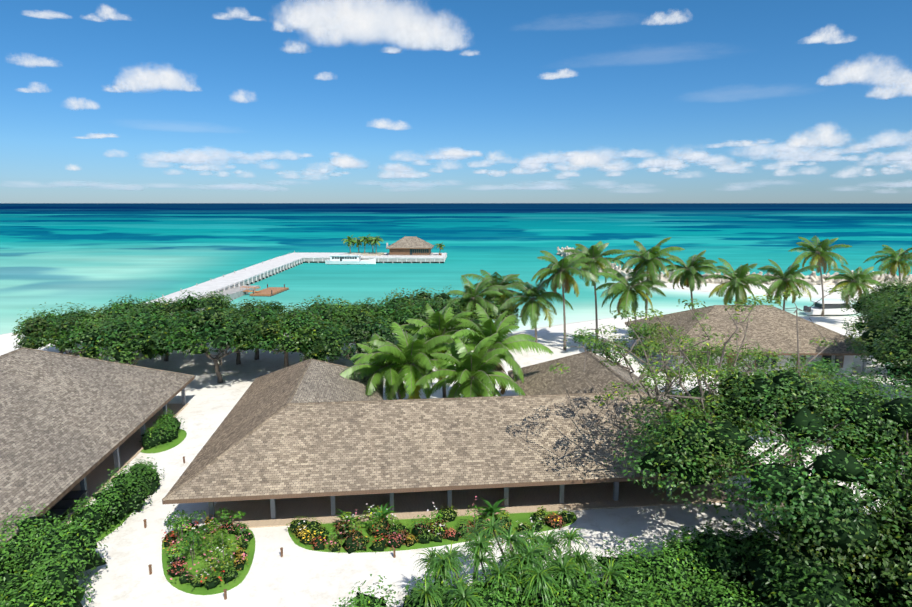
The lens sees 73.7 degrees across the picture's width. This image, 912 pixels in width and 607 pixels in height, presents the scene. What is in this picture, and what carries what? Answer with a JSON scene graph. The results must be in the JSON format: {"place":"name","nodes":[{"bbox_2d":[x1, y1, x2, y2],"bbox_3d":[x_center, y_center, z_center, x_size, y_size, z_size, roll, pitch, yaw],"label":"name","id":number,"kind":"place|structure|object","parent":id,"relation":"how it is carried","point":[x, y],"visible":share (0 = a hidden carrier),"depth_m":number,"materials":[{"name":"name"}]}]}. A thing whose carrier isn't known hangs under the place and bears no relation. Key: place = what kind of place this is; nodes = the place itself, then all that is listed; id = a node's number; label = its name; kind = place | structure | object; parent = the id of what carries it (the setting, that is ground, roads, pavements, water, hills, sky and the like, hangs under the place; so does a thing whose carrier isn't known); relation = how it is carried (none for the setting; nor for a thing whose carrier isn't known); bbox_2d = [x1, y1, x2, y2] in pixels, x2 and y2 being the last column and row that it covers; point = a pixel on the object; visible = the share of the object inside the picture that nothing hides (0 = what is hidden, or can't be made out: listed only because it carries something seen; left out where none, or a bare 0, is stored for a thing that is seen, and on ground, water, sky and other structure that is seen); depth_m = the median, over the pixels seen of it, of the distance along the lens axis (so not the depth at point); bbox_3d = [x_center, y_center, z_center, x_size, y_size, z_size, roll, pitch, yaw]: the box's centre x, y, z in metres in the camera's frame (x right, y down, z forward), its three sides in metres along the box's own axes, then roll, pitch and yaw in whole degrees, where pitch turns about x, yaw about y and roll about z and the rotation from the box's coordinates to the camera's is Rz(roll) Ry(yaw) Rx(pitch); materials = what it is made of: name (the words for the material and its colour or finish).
{"place":"outdoors","nodes":[
{"label":"outdoors","id":0,"kind":"place"},
{"bbox_2d":[18,57,36,65],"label":"cloud","id":1,"kind":"structure","parent":0,"point":[30,61],"depth_m":7001.24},
{"bbox_2d":[25,12,50,18],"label":"cloud","id":2,"kind":"structure","parent":0,"point":[38,15],"depth_m":6908.84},
{"bbox_2d":[36,58,55,65],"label":"cloud","id":3,"kind":"structure","parent":0,"point":[42,62],"depth_m":7224.99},
{"bbox_2d":[42,12,66,17],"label":"cloud","id":4,"kind":"structure","parent":0,"point":[50,14],"depth_m":7122.34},
{"bbox_2d":[68,99,80,108],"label":"cloud","id":5,"kind":"structure","parent":0,"point":[73,104],"depth_m":7343.96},
{"bbox_2d":[71,100,97,110],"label":"cloud","id":6,"kind":"structure","parent":0,"point":[90,105],"depth_m":7570.80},
{"bbox_2d":[100,6,114,20],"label":"cloud","id":7,"kind":"structure","parent":0,"point":[106,13],"depth_m":7357.58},
{"bbox_2d":[108,79,135,92],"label":"cloud","id":8,"kind":"structure","parent":0,"point":[126,85],"depth_m":7696.22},
{"bbox_2d":[112,70,155,93],"bbox_3d":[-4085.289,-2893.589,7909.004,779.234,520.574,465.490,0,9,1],"label":"cloud","id":9,"kind":"structure","parent":0,"point":[142,80],"depth_m":7906.27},
{"bbox_2d":[132,62,176,92],"bbox_3d":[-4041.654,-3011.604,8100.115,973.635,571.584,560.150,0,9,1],"label":"cloud","id":10,"kind":"structure","parent":0,"point":[161,78],"depth_m":8143.19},
{"bbox_2d":[145,160,168,166],"bbox_3d":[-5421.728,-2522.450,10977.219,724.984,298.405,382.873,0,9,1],"label":"cloud","id":11,"kind":"structure","parent":0,"point":[153,164],"depth_m":10971.22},
{"bbox_2d":[143,151,181,162],"bbox_3d":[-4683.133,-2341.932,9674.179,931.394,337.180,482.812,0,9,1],"label":"cloud","id":12,"kind":"structure","parent":0,"point":[155,157],"depth_m":9673.68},
{"bbox_2d":[147,149,190,164],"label":"cloud","id":13,"kind":"structure","parent":0,"point":[171,158],"depth_m":9735.95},
{"bbox_2d":[153,64,187,91],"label":"cloud","id":14,"kind":"structure","parent":0,"point":[172,85],"depth_m":8373.93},
{"bbox_2d":[176,75,194,89],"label":"cloud","id":15,"kind":"structure","parent":0,"point":[185,84],"depth_m":8579.16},
{"bbox_2d":[160,149,218,165],"bbox_3d":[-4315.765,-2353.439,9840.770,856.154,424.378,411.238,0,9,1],"label":"cloud","id":16,"kind":"structure","parent":0,"point":[188,159],"depth_m":9837.68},
{"bbox_2d":[177,149,216,164],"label":"cloud","id":17,"kind":"structure","parent":0,"point":[196,159],"depth_m":9882.98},
{"bbox_2d":[187,164,214,170],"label":"cloud","id":18,"kind":"structure","parent":0,"point":[200,168],"depth_m":11286.56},
{"bbox_2d":[177,146,236,165],"bbox_3d":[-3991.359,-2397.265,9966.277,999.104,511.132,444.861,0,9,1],"label":"cloud","id":19,"kind":"structure","parent":0,"point":[207,158],"depth_m":9958.41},
{"bbox_2d":[191,148,243,165],"bbox_3d":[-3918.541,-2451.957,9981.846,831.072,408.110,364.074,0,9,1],"label":"cloud","id":20,"kind":"structure","parent":0,"point":[217,157],"depth_m":9993.94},
{"bbox_2d":[231,10,246,18],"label":"cloud","id":21,"kind":"structure","parent":0,"point":[236,13],"depth_m":7887.88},
{"bbox_2d":[234,91,247,101],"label":"cloud","id":22,"kind":"structure","parent":0,"point":[240,97],"depth_m":8080.94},
{"bbox_2d":[251,153,284,160],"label":"cloud","id":23,"kind":"structure","parent":0,"point":[267,156],"depth_m":10226.98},
{"bbox_2d":[263,152,300,159],"bbox_3d":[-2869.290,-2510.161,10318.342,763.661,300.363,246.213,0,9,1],"label":"cloud","id":24,"kind":"structure","parent":0,"point":[291,156],"depth_m":10324.01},
{"bbox_2d":[275,23,291,30],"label":"cloud","id":25,"kind":"structure","parent":0,"point":[280,27],"depth_m":7925.17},
{"bbox_2d":[285,43,305,52],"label":"cloud","id":26,"kind":"structure","parent":0,"point":[293,47],"depth_m":8063.54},
{"bbox_2d":[272,9,333,41],"bbox_3d":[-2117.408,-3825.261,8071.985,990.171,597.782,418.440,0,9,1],"label":"cloud","id":27,"kind":"structure","parent":0,"point":[293,18],"depth_m":8095.87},
{"bbox_2d":[277,0,335,34],"bbox_3d":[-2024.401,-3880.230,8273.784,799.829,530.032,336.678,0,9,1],"label":"cloud","id":28,"kind":"structure","parent":0,"point":[315,24],"depth_m":8288.18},
{"bbox_2d":[289,6,342,53],"bbox_3d":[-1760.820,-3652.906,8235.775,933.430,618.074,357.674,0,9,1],"label":"cloud","id":29,"kind":"structure","parent":0,"point":[331,35],"depth_m":8244.93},
{"bbox_2d":[289,0,348,39],"bbox_3d":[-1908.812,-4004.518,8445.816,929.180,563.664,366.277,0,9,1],"label":"cloud","id":30,"kind":"structure","parent":0,"point":[323,13],"depth_m":8441.14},
{"bbox_2d":[272,1,407,53],"bbox_3d":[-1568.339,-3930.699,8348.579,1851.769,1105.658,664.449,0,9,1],"label":"cloud","id":31,"kind":"structure","parent":0,"point":[359,21],"depth_m":8380.77,"materials":[{"name":"white"}]},
{"bbox_2d":[336,157,354,167],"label":"cloud","id":32,"kind":"structure","parent":0,"point":[343,162],"depth_m":8630.94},
{"bbox_2d":[304,0,424,51],"bbox_3d":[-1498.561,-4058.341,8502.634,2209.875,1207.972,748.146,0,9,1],"label":"cloud","id":33,"kind":"structure","parent":0,"point":[375,21],"depth_m":8548.71,"materials":[{"name":"white"}]},
{"bbox_2d":[373,120,392,127],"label":"cloud","id":34,"kind":"structure","parent":0,"point":[381,124],"depth_m":8574.70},
{"bbox_2d":[332,0,438,52],"bbox_3d":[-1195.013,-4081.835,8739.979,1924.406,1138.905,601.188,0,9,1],"label":"cloud","id":35,"kind":"structure","parent":0,"point":[385,26],"depth_m":8801.64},
{"bbox_2d":[378,166,409,178],"bbox_3d":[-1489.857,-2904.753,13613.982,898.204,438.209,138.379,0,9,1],"label":"cloud","id":36,"kind":"structure","parent":0,"point":[389,174],"depth_m":13613.81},
{"bbox_2d":[387,122,405,129],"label":"cloud","id":37,"kind":"structure","parent":0,"point":[400,126],"depth_m":8777.83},
{"bbox_2d":[381,160,416,171],"bbox_3d":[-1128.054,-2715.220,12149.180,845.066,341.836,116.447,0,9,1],"label":"cloud","id":38,"kind":"structure","parent":0,"point":[401,169],"depth_m":12148.99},
{"bbox_2d":[364,0,446,47],"bbox_3d":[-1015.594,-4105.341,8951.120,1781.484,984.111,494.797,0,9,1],"label":"cloud","id":39,"kind":"structure","parent":0,"point":[401,19],"depth_m":8961.11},
{"bbox_2d":[383,30,429,53],"bbox_3d":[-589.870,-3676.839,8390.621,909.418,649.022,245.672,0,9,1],"label":"cloud","id":40,"kind":"structure","parent":0,"point":[404,38],"depth_m":8404.53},
{"bbox_2d":[393,154,431,160],"bbox_3d":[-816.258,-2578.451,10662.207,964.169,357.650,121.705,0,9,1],"label":"cloud","id":41,"kind":"structure","parent":0,"point":[404,158],"depth_m":10662.60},
{"bbox_2d":[383,17,445,50],"bbox_3d":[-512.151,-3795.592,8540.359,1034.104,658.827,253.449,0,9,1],"label":"cloud","id":42,"kind":"structure","parent":0,"point":[416,28],"depth_m":8539.39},
{"bbox_2d":[397,8,455,50],"bbox_3d":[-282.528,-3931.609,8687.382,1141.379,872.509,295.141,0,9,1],"label":"cloud","id":43,"kind":"structure","parent":0,"point":[438,22],"depth_m":8690.44,"materials":[{"name":"white"}]},
{"bbox_2d":[394,9,459,49],"bbox_3d":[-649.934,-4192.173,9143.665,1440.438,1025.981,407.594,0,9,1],"label":"cloud","id":44,"kind":"structure","parent":0,"point":[411,18],"depth_m":9102.09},
{"bbox_2d":[415,147,469,160],"bbox_3d":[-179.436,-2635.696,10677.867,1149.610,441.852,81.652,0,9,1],"label":"cloud","id":45,"kind":"structure","parent":0,"point":[444,156],"depth_m":10687.10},
{"bbox_2d":[423,15,468,50],"bbox_3d":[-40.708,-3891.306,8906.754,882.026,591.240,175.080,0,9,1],"label":"cloud","id":46,"kind":"structure","parent":0,"point":[458,41],"depth_m":8929.10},
{"bbox_2d":[0,203,911,334],"bbox_3d":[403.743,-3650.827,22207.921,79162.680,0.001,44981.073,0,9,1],"label":"sea","id":47,"kind":"structure","parent":0,"point":[97,255],"depth_m":314.16,"materials":[{"name":"liquid"}]},
{"bbox_2d":[240,284,288,296],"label":"floating pontoon","id":48,"kind":"object","parent":47,"relation":"on","point":[269,291],"visible":0.83,"depth_m":135.29,"materials":[{"name":"brown wood"}]},
{"bbox_2d":[146,251,446,310],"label":"jetty","id":49,"kind":"object","parent":47,"relation":"in","point":[232,284],"visible":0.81,"depth_m":168.07,"materials":[{"name":"wood"}]},
{"bbox_2d":[344,252,441,255],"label":"platform planter","id":50,"kind":"object","parent":49,"relation":"on","point":[367,253],"visible":0.89,"depth_m":215.67,"materials":[{"name":"concrete"}]},
{"bbox_2d":[341,234,444,253],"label":"palm trees","id":51,"kind":"object","parent":50,"relation":"in","point":[368,239],"depth_m":215.38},
{"bbox_2d":[386,236,433,255],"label":"pavilion","id":52,"kind":"structure","parent":49,"relation":"on","point":[410,246],"depth_m":212.69,"materials":[{"name":"brown wood"}]},
{"bbox_2d":[325,254,375,264],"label":"boat","id":53,"kind":"object","parent":47,"relation":"on","point":[346,259],"visible":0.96,"depth_m":201.33,"materials":[{"name":"white paint"}]},
{"bbox_2d":[556,246,911,285],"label":"rocks","id":54,"kind":"object","parent":47,"relation":"in","point":[812,278],"visible":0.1,"depth_m":151.22,"materials":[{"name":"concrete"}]},
{"bbox_2d":[803,300,855,314],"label":"boat","id":55,"kind":"object","parent":47,"relation":"on","point":[832,307],"visible":0.71,"depth_m":109.15,"materials":[{"name":"white paint"}]},
{"bbox_2d":[0,315,911,606],"bbox_3d":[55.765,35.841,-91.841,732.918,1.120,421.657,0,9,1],"label":"sand","id":56,"kind":"structure","parent":0,"point":[294,575],"depth_m":37.53,"materials":[{"name":"sand"}]},
{"bbox_2d":[0,347,194,549],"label":"restaurant building","id":57,"kind":"structure","parent":56,"relation":"on","point":[68,423],"depth_m":44.42,"materials":[{"name":"wood"}]},
{"bbox_2d":[45,490,88,526],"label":"window","id":58,"kind":"structure","parent":57,"relation":"on","point":[60,508],"depth_m":38.62,"materials":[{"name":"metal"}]},
{"bbox_2d":[69,503,133,541],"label":"grass","id":59,"kind":"structure","parent":56,"relation":"on","point":[115,524],"depth_m":37.83,"materials":[{"name":"green plant"}]},
{"bbox_2d":[140,429,186,453],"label":"grass","id":60,"kind":"structure","parent":56,"relation":"on","point":[182,434],"depth_m":50.26,"materials":[{"name":"green plant"}]},
{"bbox_2d":[162,526,254,594],"bbox_3d":[-14.053,14.366,34.659,5.214,0.150,7.902,-4,10,-22],"label":"lawn bed","id":61,"kind":"object","parent":56,"relation":"on","point":[217,589],"visible":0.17,"depth_m":33.73,"materials":[{"name":"green plant"}]},
{"bbox_2d":[12,286,520,382],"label":"shore trees","id":62,"kind":"object","parent":56,"relation":"on","point":[56,324],"depth_m":67.49,"materials":[{"name":"plant"}]},
{"bbox_2d":[49,408,573,591],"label":"garden plants","id":63,"kind":"object","parent":56,"relation":"on","point":[218,534],"depth_m":36.27,"materials":[{"name":"plant"}]},
{"bbox_2d":[143,456,503,599],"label":"bollard lights","id":64,"kind":"object","parent":56,"relation":"on","point":[224,590],"visible":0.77,"depth_m":34.38,"materials":[{"name":"brown wood"}]},
{"bbox_2d":[288,511,576,552],"bbox_3d":[-1.191,13.940,37.238,18.642,0.150,3.922,-1,9,-6],"label":"lawn bed","id":65,"kind":"object","parent":56,"relation":"on","point":[522,518],"visible":0.25,"depth_m":37.41,"materials":[{"name":"green plant"}]},
{"bbox_2d":[335,497,506,529],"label":"fan palms","id":66,"kind":"object","parent":65,"relation":"on","point":[489,510],"visible":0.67,"depth_m":37.94,"materials":[{"name":"green plant"}]},
{"bbox_2d":[339,301,553,399],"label":"palm trees","id":67,"kind":"object","parent":56,"relation":"on","point":[461,362],"depth_m":53.77,"materials":[{"name":"plant"}]},
{"bbox_2d":[0,494,911,606],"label":"shrubs","id":68,"kind":"object","parent":56,"relation":"on","point":[588,585],"depth_m":28.08,"materials":[{"name":"plant"}]},
{"bbox_2d":[162,351,762,528],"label":"building","id":69,"kind":"structure","parent":56,"relation":"on","point":[322,441],"depth_m":40.34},
{"bbox_2d":[405,512,631,606],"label":"pandanus","id":70,"kind":"object","parent":56,"relation":"on","point":[526,559],"depth_m":28.71,"materials":[{"name":"plant"}]},
{"bbox_2d":[443,235,911,357],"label":"palm trees","id":71,"kind":"object","parent":56,"relation":"on","point":[615,290],"depth_m":82.44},
{"bbox_2d":[560,293,830,471],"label":"tree branches","id":72,"kind":"object","parent":56,"relation":"on","point":[657,392],"visible":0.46,"depth_m":35.68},
{"bbox_2d":[548,286,846,444],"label":"sparse tree leaves","id":73,"kind":"object","parent":72,"relation":"attached to","point":[672,374],"visible":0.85,"depth_m":35.44,"materials":[{"name":"plant"}]},
{"bbox_2d":[563,275,911,591],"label":"trees","id":74,"kind":"object","parent":56,"relation":"on","point":[882,345],"depth_m":55.76,"materials":[{"name":"plant"}]},
{"bbox_2d":[625,305,869,373],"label":"beach villa","id":75,"kind":"object","parent":56,"relation":"on","point":[773,329],"visible":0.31,"depth_m":72.64,"materials":[{"name":"wood"}]},
{"bbox_2d":[601,349,911,602],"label":"tree","id":76,"kind":"object","parent":56,"relation":"on","point":[843,434],"depth_m":30.13,"materials":[{"name":"plant"}]},
{"bbox_2d":[0,0,911,202],"label":"sky","id":77,"kind":"structure","parent":0,"point":[734,70],"materials":[{"name":"blue"}]},
{"bbox_2d":[528,153,566,167],"bbox_3d":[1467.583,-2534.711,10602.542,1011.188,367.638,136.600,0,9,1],"label":"cloud","id":78,"kind":"structure","parent":0,"point":[541,159],"depth_m":10605.58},
{"bbox_2d":[530,151,574,168],"bbox_3d":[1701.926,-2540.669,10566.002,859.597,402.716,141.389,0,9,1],"label":"cloud","id":79,"kind":"structure","parent":0,"point":[555,158],"depth_m":10571.78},
{"bbox_2d":[547,69,573,78],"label":"cloud","id":80,"kind":"structure","parent":0,"point":[563,74],"depth_m":8469.24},
{"bbox_2d":[564,155,591,170],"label":"cloud","id":81,"kind":"structure","parent":0,"point":[581,161],"depth_m":8765.11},
{"bbox_2d":[577,152,605,168],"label":"cloud","id":82,"kind":"structure","parent":0,"point":[596,162],"depth_m":8892.14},
{"bbox_2d":[590,146,635,166],"bbox_3d":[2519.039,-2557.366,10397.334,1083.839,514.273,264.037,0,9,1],"label":"cloud","id":83,"kind":"structure","parent":0,"point":[607,155],"depth_m":10387.50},
{"bbox_2d":[620,149,668,157],"bbox_3d":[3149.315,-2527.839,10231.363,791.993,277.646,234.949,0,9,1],"label":"cloud","id":84,"kind":"structure","parent":0,"point":[641,154],"depth_m":10239.09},
{"bbox_2d":[648,14,667,23],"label":"cloud","id":85,"kind":"structure","parent":0,"point":[659,19],"depth_m":7806.43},
{"bbox_2d":[637,152,678,167],"bbox_3d":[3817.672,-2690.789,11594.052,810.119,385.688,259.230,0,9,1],"label":"cloud","id":86,"kind":"structure","parent":0,"point":[656,162],"depth_m":11612.58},
{"bbox_2d":[643,153,682,170],"bbox_3d":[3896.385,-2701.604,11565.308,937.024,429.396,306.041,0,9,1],"label":"cloud","id":87,"kind":"structure","parent":0,"point":[663,162],"depth_m":11552.70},
{"bbox_2d":[655,10,685,25],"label":"cloud","id":88,"kind":"structure","parent":0,"point":[675,17],"depth_m":7900.41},
{"bbox_2d":[654,149,708,162],"bbox_3d":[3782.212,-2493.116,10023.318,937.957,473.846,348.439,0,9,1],"label":"cloud","id":89,"kind":"structure","parent":0,"point":[679,155],"depth_m":10052.91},
{"bbox_2d":[676,148,713,162],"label":"cloud","id":90,"kind":"structure","parent":0,"point":[694,159],"depth_m":9992.66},
{"bbox_2d":[679,146,714,163],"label":"cloud","id":91,"kind":"structure","parent":0,"point":[701,155],"depth_m":9959.49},
{"bbox_2d":[699,153,737,166],"bbox_3d":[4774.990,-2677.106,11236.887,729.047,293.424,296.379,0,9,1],"label":"cloud","id":92,"kind":"structure","parent":0,"point":[716,159],"depth_m":11230.29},
{"bbox_2d":[712,158,751,169],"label":"cloud","id":93,"kind":"structure","parent":0,"point":[734,166],"depth_m":11160.90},
{"bbox_2d":[737,140,778,160],"bbox_3d":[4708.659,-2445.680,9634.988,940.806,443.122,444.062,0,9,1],"label":"cloud","id":94,"kind":"structure","parent":0,"point":[757,149],"depth_m":9618.64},
{"bbox_2d":[654,283,879,300],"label":"sand beach","id":95,"kind":"structure","parent":0,"point":[709,287],"depth_m":141.34,"materials":[{"name":"sand"}]},
{"bbox_2d":[734,139,801,161],"bbox_3d":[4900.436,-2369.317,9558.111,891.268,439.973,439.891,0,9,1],"label":"cloud","id":96,"kind":"structure","parent":0,"point":[764,151],"depth_m":9561.56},
{"bbox_2d":[764,162,793,172],"bbox_3d":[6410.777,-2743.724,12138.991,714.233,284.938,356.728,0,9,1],"label":"cloud","id":97,"kind":"structure","parent":0,"point":[773,166],"depth_m":12149.64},
{"bbox_2d":[763,141,807,152],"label":"cloud","id":98,"kind":"structure","parent":0,"point":[782,147],"depth_m":9446.00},
{"bbox_2d":[762,141,821,160],"bbox_3d":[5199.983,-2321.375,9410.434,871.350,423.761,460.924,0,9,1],"label":"cloud","id":99,"kind":"structure","parent":0,"point":[792,154],"depth_m":9416.43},
{"bbox_2d":[779,155,805,169],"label":"cloud","id":100,"kind":"structure","parent":0,"point":[787,163],"depth_m":12041.69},
{"bbox_2d":[788,140,804,146],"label":"cloud","id":101,"kind":"structure","parent":0,"point":[795,143],"depth_m":7656.61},
{"bbox_2d":[781,133,812,147],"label":"cloud","id":102,"kind":"structure","parent":0,"point":[804,139],"depth_m":7762.13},
{"bbox_2d":[774,144,833,160],"bbox_3d":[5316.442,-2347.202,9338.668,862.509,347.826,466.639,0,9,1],"label":"cloud","id":103,"kind":"structure","parent":0,"point":[812,150],"depth_m":9306.46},
{"bbox_2d":[790,123,831,147],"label":"cloud","id":104,"kind":"structure","parent":0,"point":[824,135],"depth_m":7799.81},
{"bbox_2d":[807,37,824,43],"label":"cloud","id":105,"kind":"structure","parent":0,"point":[815,40],"depth_m":7257.91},
{"bbox_2d":[796,149,840,161],"bbox_3d":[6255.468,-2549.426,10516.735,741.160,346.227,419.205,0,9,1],"label":"cloud","id":106,"kind":"structure","parent":0,"point":[815,157],"depth_m":10531.91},
{"bbox_2d":[802,126,844,146],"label":"cloud","id":107,"kind":"structure","parent":0,"point":[833,138],"depth_m":7903.37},
{"bbox_2d":[801,149,846,161],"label":"cloud","id":108,"kind":"structure","parent":0,"point":[824,158],"depth_m":10450.29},
{"bbox_2d":[812,27,838,43],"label":"cloud","id":109,"kind":"structure","parent":0,"point":[832,33],"depth_m":7323.72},
{"bbox_2d":[812,145,855,154],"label":"cloud","id":110,"kind":"structure","parent":0,"point":[832,152],"depth_m":9140.06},
{"bbox_2d":[819,68,851,85],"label":"cloud","id":111,"kind":"structure","parent":0,"point":[842,78],"depth_m":7399.38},
{"bbox_2d":[818,133,853,147],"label":"cloud","id":112,"kind":"structure","parent":0,"point":[837,143],"depth_m":8017.06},
{"bbox_2d":[817,61,892,90],"bbox_3d":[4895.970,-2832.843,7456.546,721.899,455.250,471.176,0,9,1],"label":"cloud","id":113,"kind":"structure","parent":0,"point":[857,73],"depth_m":7463.11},
{"bbox_2d":[833,139,876,154],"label":"cloud","id":114,"kind":"structure","parent":0,"point":[860,150],"depth_m":8967.68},
{"bbox_2d":[835,53,896,87],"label":"cloud","id":115,"kind":"structure","parent":0,"point":[869,71],"depth_m":7510.62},
{"bbox_2d":[852,137,895,148],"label":"cloud","id":116,"kind":"structure","parent":0,"point":[875,145],"depth_m":8870.18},
{"bbox_2d":[848,135,905,151],"bbox_3d":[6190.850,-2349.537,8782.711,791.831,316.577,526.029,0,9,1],"label":"cloud","id":117,"kind":"structure","parent":0,"point":[884,141],"depth_m":8786.35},
{"bbox_2d":[847,62,909,93],"bbox_3d":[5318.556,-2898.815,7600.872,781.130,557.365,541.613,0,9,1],"label":"cloud","id":118,"kind":"structure","parent":0,"point":[890,70],"depth_m":7590.69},
{"bbox_2d":[868,85,895,99],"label":"cloud","id":119,"kind":"structure","parent":0,"point":[886,94],"depth_m":7210.18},
{"bbox_2d":[857,64,911,98],"bbox_3d":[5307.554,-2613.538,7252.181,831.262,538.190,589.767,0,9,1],"label":"cloud","id":120,"kind":"structure","parent":0,"point":[896,86],"depth_m":7283.77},
{"bbox_2d":[860,131,911,153],"bbox_3d":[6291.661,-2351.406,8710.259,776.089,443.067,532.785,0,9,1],"label":"cloud","id":121,"kind":"structure","parent":0,"point":[894,141],"depth_m":8701.17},
{"bbox_2d":[867,151,908,165],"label":"cloud","id":122,"kind":"structure","parent":0,"point":[891,158],"depth_m":9977.15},
{"bbox_2d":[883,140,911,159],"bbox_3d":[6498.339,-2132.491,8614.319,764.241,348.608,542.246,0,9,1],"label":"cloud","id":123,"kind":"structure","parent":0,"point":[907,156],"depth_m":8683.51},
{"bbox_2d":[889,69,911,95],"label":"cloud","id":124,"kind":"structure","parent":0,"point":[909,92],"depth_m":7375.34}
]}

